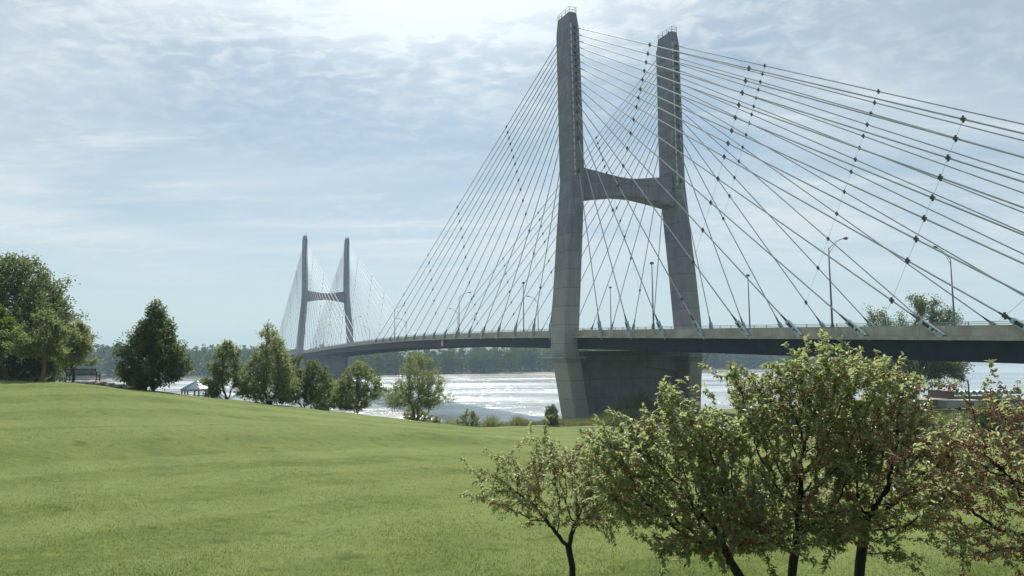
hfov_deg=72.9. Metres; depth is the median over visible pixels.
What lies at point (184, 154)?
sky
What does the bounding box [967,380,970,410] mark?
wooden pole
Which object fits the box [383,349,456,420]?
tree
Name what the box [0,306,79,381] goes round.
tree
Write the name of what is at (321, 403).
shrub
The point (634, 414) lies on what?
shrub
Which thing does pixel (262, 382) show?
tree
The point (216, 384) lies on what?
tree
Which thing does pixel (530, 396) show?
water
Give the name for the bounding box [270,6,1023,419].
bridge
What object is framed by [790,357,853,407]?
tree
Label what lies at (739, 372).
tree
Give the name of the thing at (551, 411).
shrub
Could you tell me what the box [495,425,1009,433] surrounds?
path
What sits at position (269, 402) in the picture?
trash bin
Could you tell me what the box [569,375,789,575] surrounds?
crabapple tree
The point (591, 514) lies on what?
crabapple tree
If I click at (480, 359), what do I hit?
woods
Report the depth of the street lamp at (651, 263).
131.64 m
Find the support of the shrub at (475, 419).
on the ground at (467, 439)
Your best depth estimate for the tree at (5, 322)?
48.09 m
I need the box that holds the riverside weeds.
[419,408,704,426]
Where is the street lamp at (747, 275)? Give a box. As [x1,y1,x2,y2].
[746,274,750,327]
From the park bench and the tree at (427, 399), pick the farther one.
the tree at (427, 399)
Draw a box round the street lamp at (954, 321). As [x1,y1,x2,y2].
[933,246,955,325]
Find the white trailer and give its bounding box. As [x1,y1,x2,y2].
[938,399,978,409]
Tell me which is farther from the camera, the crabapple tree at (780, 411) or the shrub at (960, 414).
the shrub at (960, 414)
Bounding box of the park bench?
[65,369,100,381]
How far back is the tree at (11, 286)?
66.05 m
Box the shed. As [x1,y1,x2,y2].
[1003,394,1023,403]
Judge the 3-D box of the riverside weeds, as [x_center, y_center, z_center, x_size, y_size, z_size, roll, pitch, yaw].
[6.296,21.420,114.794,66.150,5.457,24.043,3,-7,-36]
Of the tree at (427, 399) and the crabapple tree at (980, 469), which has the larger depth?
the tree at (427, 399)
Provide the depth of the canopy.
211.24 m
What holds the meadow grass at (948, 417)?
on the ground at (467, 439)
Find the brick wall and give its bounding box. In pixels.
[954,395,986,403]
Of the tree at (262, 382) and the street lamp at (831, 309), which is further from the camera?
the street lamp at (831, 309)
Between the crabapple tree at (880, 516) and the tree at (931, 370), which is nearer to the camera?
the crabapple tree at (880, 516)
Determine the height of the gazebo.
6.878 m
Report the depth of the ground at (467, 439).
20.28 m
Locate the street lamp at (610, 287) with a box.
[609,286,611,329]
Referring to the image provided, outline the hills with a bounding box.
[94,347,543,356]
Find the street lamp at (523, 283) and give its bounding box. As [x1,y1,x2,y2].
[522,282,524,330]
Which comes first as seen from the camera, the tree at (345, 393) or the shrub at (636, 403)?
the tree at (345, 393)
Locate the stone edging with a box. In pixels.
[67,381,134,388]
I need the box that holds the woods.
[1,340,921,377]
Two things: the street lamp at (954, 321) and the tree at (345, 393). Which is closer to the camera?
the tree at (345, 393)
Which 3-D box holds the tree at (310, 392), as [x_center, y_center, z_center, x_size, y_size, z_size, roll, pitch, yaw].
[-19.691,8.766,64.993,6.110,5.366,5.924,0,-5,0]
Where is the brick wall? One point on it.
(971, 397)
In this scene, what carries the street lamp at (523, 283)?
on the bridge
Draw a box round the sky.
[0,0,1023,350]
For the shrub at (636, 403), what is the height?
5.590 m
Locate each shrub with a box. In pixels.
[309,379,342,410]
[403,407,433,421]
[432,416,441,422]
[454,408,481,426]
[542,404,559,425]
[601,409,648,423]
[610,391,661,414]
[648,406,680,421]
[947,409,969,419]
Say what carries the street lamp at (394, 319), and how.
on the bridge
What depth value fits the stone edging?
47.32 m
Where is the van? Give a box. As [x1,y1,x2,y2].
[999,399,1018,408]
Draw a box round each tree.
[0,251,80,380]
[0,272,89,381]
[0,304,18,362]
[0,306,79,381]
[51,318,101,381]
[111,296,195,390]
[198,339,256,398]
[224,320,302,404]
[271,353,334,407]
[329,359,392,413]
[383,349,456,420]
[457,416,656,575]
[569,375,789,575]
[697,328,906,575]
[726,364,757,405]
[754,370,777,406]
[772,349,1005,575]
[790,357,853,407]
[845,291,974,409]
[887,359,1023,575]
[964,390,1023,455]
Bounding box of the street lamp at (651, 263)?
[650,262,654,328]
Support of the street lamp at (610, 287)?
on the bridge
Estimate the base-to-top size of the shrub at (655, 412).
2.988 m
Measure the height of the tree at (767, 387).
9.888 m
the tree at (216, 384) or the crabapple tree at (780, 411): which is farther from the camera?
the tree at (216, 384)
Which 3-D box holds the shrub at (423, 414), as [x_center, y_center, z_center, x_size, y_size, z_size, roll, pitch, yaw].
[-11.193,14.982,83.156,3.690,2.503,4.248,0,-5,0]
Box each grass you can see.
[769,410,1022,430]
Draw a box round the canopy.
[951,389,1018,398]
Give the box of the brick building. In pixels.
[901,389,954,408]
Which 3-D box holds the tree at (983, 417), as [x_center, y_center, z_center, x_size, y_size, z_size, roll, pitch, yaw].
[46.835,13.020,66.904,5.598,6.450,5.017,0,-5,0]
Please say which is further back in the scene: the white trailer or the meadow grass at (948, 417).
the white trailer
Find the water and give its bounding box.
[55,362,1023,425]
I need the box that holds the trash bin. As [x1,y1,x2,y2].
[266,400,272,404]
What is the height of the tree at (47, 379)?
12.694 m
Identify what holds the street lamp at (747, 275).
on the bridge
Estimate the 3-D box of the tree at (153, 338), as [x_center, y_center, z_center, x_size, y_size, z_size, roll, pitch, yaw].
[-26.126,4.173,50.535,4.784,7.275,5.206,-4,-6,35]
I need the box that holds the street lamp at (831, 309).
[828,237,847,326]
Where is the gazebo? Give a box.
[180,380,207,396]
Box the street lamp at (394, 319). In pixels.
[394,305,404,337]
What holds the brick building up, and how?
on the ground at (467, 439)
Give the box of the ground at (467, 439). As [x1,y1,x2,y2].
[0,357,1023,575]
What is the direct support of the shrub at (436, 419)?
on the ground at (467, 439)
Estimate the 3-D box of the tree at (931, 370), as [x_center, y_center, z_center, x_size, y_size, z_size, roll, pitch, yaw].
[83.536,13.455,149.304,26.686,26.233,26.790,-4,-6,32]

